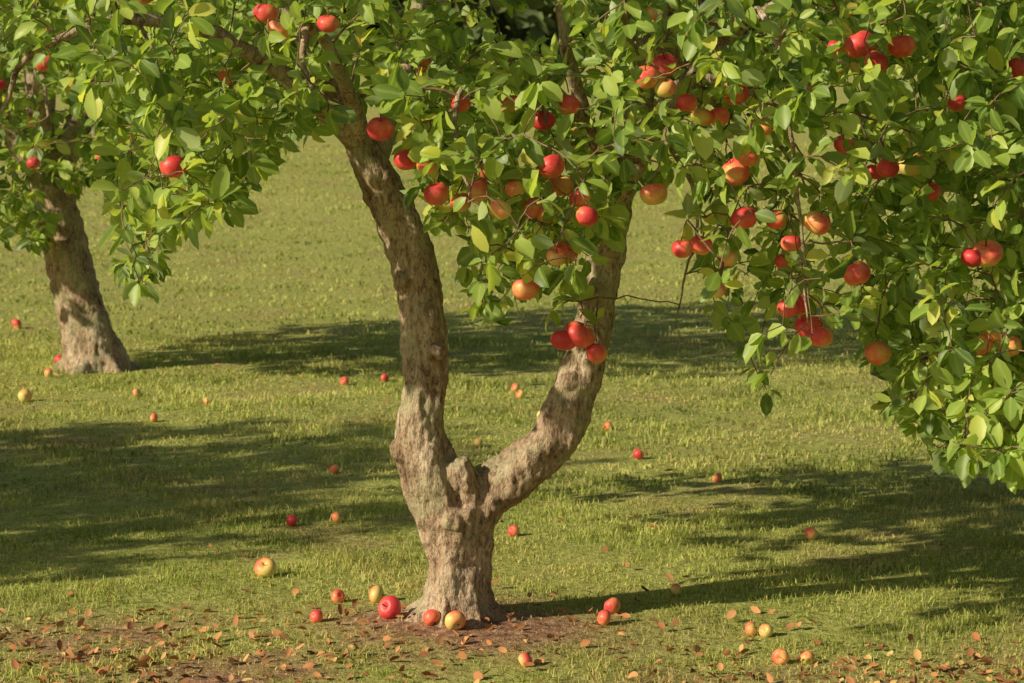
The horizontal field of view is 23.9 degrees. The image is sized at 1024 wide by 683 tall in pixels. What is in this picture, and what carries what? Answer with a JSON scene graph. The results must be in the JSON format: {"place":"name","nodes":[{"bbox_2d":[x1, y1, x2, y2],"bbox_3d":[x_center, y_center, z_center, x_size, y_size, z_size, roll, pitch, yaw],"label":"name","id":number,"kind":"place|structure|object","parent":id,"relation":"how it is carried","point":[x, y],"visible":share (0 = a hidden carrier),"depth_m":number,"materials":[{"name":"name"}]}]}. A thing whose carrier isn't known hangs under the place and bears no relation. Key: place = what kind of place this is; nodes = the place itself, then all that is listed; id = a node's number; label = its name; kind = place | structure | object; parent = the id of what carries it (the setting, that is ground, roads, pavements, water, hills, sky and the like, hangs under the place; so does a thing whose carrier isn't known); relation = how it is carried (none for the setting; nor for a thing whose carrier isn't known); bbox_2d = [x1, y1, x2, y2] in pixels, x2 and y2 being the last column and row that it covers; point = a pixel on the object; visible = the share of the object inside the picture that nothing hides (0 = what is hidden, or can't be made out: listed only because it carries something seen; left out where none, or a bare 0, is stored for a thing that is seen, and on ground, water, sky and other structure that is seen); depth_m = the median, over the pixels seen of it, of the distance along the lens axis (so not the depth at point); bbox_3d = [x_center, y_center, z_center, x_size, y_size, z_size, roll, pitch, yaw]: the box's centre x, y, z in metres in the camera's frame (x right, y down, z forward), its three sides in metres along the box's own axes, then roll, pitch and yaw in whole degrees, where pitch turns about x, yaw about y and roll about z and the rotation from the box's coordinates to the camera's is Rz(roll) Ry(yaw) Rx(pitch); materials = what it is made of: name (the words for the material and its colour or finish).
{"place":"outdoors","nodes":[
{"label":"outdoors","id":0,"kind":"place"},
{"bbox_2d":[0,0,1023,682],"bbox_3d":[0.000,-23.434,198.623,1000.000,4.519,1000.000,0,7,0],"label":"ground","id":1,"kind":"structure","parent":0,"point":[506,636],"depth_m":10.84,"materials":[{"name":"green plant"}]},
{"bbox_2d":[11,319,21,328],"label":"fallen apple","id":2,"kind":"object","parent":1,"relation":"on","point":[15,322],"visible":0.99,"depth_m":17.49,"materials":[{"name":"red food"}]},
{"bbox_2d":[18,389,31,401],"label":"fallen apple","id":3,"kind":"object","parent":1,"relation":"on","point":[24,395],"visible":1,"depth_m":13.55,"materials":[{"name":"yellow food"}]},
{"bbox_2d":[44,368,52,376],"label":"fallen apple","id":4,"kind":"object","parent":1,"relation":"on","point":[48,371],"visible":1,"depth_m":14.75,"materials":[{"name":"food"}]},
{"bbox_2d":[54,355,61,363],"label":"fallen apple","id":5,"kind":"object","parent":1,"relation":"on","point":[57,358],"visible":0.4,"depth_m":15.36,"materials":[{"name":"red food"}]},
{"bbox_2d":[132,388,140,396],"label":"fallen apple","id":6,"kind":"object","parent":1,"relation":"on","point":[137,392],"visible":0.96,"depth_m":13.73,"materials":[{"name":"food"}]},
{"bbox_2d":[149,413,157,421],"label":"fallen apple","id":7,"kind":"object","parent":1,"relation":"on","point":[153,417],"visible":1,"depth_m":12.83,"materials":[{"name":"food"}]},
{"bbox_2d":[0,0,402,374],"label":"apple tree","id":8,"kind":"object","parent":1,"relation":"on","point":[46,164],"visible":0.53,"depth_m":14.88,"materials":[{"name":"green plant"}]},
{"bbox_2d":[204,397,211,404],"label":"fallen apple","id":9,"kind":"object","parent":1,"relation":"on","point":[208,399],"visible":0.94,"depth_m":13.44,"materials":[{"name":"yellow food"}]},
{"bbox_2d":[254,557,275,577],"bbox_3d":[-0.918,0.842,9.002,0.082,0.075,0.072,0,7,0],"label":"fallen apple","id":10,"kind":"object","parent":1,"relation":"on","point":[264,567],"visible":1,"depth_m":8.98,"materials":[{"name":"yellow food"}]},
{"bbox_2d":[286,515,298,526],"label":"fallen apple","id":11,"kind":"object","parent":1,"relation":"on","point":[292,520],"visible":1,"depth_m":9.92,"materials":[{"name":"red food"}]},
{"bbox_2d":[310,609,322,622],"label":"fallen apple","id":12,"kind":"object","parent":1,"relation":"on","point":[316,615],"visible":1,"depth_m":8.23,"materials":[{"name":"red food"}]},
{"bbox_2d":[330,464,339,473],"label":"fallen apple","id":13,"kind":"object","parent":1,"relation":"on","point":[335,469],"visible":1,"depth_m":11.23,"materials":[{"name":"red food"}]},
{"bbox_2d":[332,511,342,522],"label":"fallen apple","id":14,"kind":"object","parent":1,"relation":"on","point":[337,516],"visible":1,"depth_m":9.99,"materials":[{"name":"food"}]},
{"bbox_2d":[331,589,344,602],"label":"fallen apple","id":15,"kind":"object","parent":1,"relation":"on","point":[338,596],"visible":1,"depth_m":8.54,"materials":[{"name":"red food"}]},
{"bbox_2d":[340,377,348,384],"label":"fallen apple","id":16,"kind":"object","parent":1,"relation":"on","point":[344,380],"visible":1,"depth_m":14.27,"materials":[{"name":"red food"}]},
{"bbox_2d":[369,585,385,602],"bbox_3d":[-0.475,0.893,8.536,0.060,0.065,0.067,0,7,0],"label":"fallen apple","id":17,"kind":"object","parent":1,"relation":"on","point":[376,594],"visible":0.96,"depth_m":8.51,"materials":[{"name":"yellow food"}]},
{"bbox_2d":[381,374,388,381],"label":"fallen apple","id":18,"kind":"object","parent":1,"relation":"on","point":[385,377],"visible":1,"depth_m":14.43,"materials":[{"name":"red food"}]},
{"bbox_2d":[378,595,400,618],"bbox_3d":[-0.418,0.908,8.254,0.078,0.082,0.075,0,7,0],"label":"fallen apple","id":19,"kind":"object","parent":1,"relation":"on","point":[389,606],"visible":1,"depth_m":8.23,"materials":[{"name":"red food"}]},
{"bbox_2d":[423,609,439,625],"bbox_3d":[-0.270,0.929,8.134,0.060,0.058,0.061,0,7,0],"label":"fallen apple","id":20,"kind":"object","parent":1,"relation":"on","point":[431,617],"visible":1,"depth_m":8.11,"materials":[{"name":"red food"}]},
{"bbox_2d":[445,610,465,629],"bbox_3d":[-0.189,0.933,8.082,0.072,0.068,0.066,0,7,0],"label":"fallen apple","id":21,"kind":"object","parent":1,"relation":"on","point":[455,620],"visible":1,"depth_m":8.06,"materials":[{"name":"yellow food"}]},
{"bbox_2d":[474,438,482,446],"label":"fallen apple","id":22,"kind":"object","parent":1,"relation":"on","point":[478,442],"visible":1,"depth_m":11.95,"materials":[{"name":"yellow food"}]},
{"bbox_2d":[0,0,1023,628],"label":"apple tree","id":23,"kind":"object","parent":1,"relation":"on","point":[726,72],"visible":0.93,"depth_m":7.43,"materials":[{"name":"green plant"}]},
{"bbox_2d":[0,336,1023,682],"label":"fallen leaves","id":24,"kind":"object","parent":1,"relation":"on","point":[478,676],"visible":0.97,"depth_m":7.79,"materials":[{"name":"brown plant"}]},
{"bbox_2d":[508,525,519,535],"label":"fallen apple","id":25,"kind":"object","parent":1,"relation":"on","point":[513,530],"visible":1,"depth_m":9.72,"materials":[{"name":"red food"}]},
{"bbox_2d":[511,383,519,390],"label":"fallen apple","id":26,"kind":"object","parent":1,"relation":"on","point":[514,386],"visible":0.94,"depth_m":13.97,"materials":[{"name":"food"}]},
{"bbox_2d":[516,390,524,398],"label":"fallen apple","id":27,"kind":"object","parent":1,"relation":"on","point":[520,394],"visible":0.99,"depth_m":13.69,"materials":[{"name":"yellow food"}]},
{"bbox_2d":[518,653,531,666],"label":"fallen apple","id":28,"kind":"object","parent":1,"relation":"on","point":[523,658],"visible":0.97,"depth_m":7.68,"materials":[{"name":"food"}]},
{"bbox_2d":[66,0,1007,63],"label":"distant trees","id":29,"kind":"object","parent":1,"relation":"on","point":[535,20],"visible":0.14,"depth_m":53.84,"materials":[{"name":"green plant"}]},
{"bbox_2d":[597,610,611,624],"bbox_3d":[0.316,0.940,8.230,0.052,0.056,0.057,0,7,0],"label":"fallen apple","id":30,"kind":"object","parent":1,"relation":"on","point":[604,616],"visible":0.99,"depth_m":8.21,"materials":[{"name":"red food"}]},
{"bbox_2d":[604,422,611,429],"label":"fallen apple","id":31,"kind":"object","parent":1,"relation":"on","point":[607,425],"visible":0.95,"depth_m":12.53,"materials":[{"name":"food"}]},
{"bbox_2d":[604,597,620,613],"bbox_3d":[0.348,0.918,8.395,0.060,0.061,0.059,0,7,0],"label":"fallen apple","id":32,"kind":"object","parent":1,"relation":"on","point":[612,605],"visible":0.91,"depth_m":8.37,"materials":[{"name":"red food"}]},
{"bbox_2d":[633,449,643,458],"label":"fallen apple","id":33,"kind":"object","parent":1,"relation":"on","point":[638,453],"visible":1,"depth_m":11.58,"materials":[{"name":"red food"}]},
{"bbox_2d":[669,583,681,595],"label":"fallen apple","id":34,"kind":"object","parent":1,"relation":"on","point":[675,588],"visible":1,"depth_m":8.67,"materials":[{"name":"food"}]},
{"bbox_2d":[713,473,721,481],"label":"fallen apple","id":35,"kind":"object","parent":1,"relation":"on","point":[717,477],"visible":1,"depth_m":10.93,"materials":[{"name":"food"}]},
{"bbox_2d":[745,622,757,635],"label":"fallen apple","id":36,"kind":"object","parent":1,"relation":"on","point":[751,628],"visible":0.99,"depth_m":8.09,"materials":[{"name":"food"}]},
{"bbox_2d":[759,624,772,637],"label":"fallen apple","id":37,"kind":"object","parent":1,"relation":"on","point":[765,630],"visible":1,"depth_m":8.07,"materials":[{"name":"yellow food"}]},
{"bbox_2d":[772,649,788,664],"bbox_3d":[0.859,1.009,7.726,0.055,0.053,0.052,0,7,0],"label":"fallen apple","id":38,"kind":"object","parent":1,"relation":"on","point":[781,656],"visible":1,"depth_m":7.71,"materials":[{"name":"orange food"}]},
{"bbox_2d":[800,651,814,664],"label":"fallen apple","id":39,"kind":"object","parent":1,"relation":"on","point":[807,657],"visible":1,"depth_m":7.71,"materials":[{"name":"yellow food"}]},
{"bbox_2d":[804,527,817,539],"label":"fallen apple","id":40,"kind":"object","parent":1,"relation":"on","point":[810,533],"visible":1,"depth_m":9.64,"materials":[{"name":"red food"}]}
]}

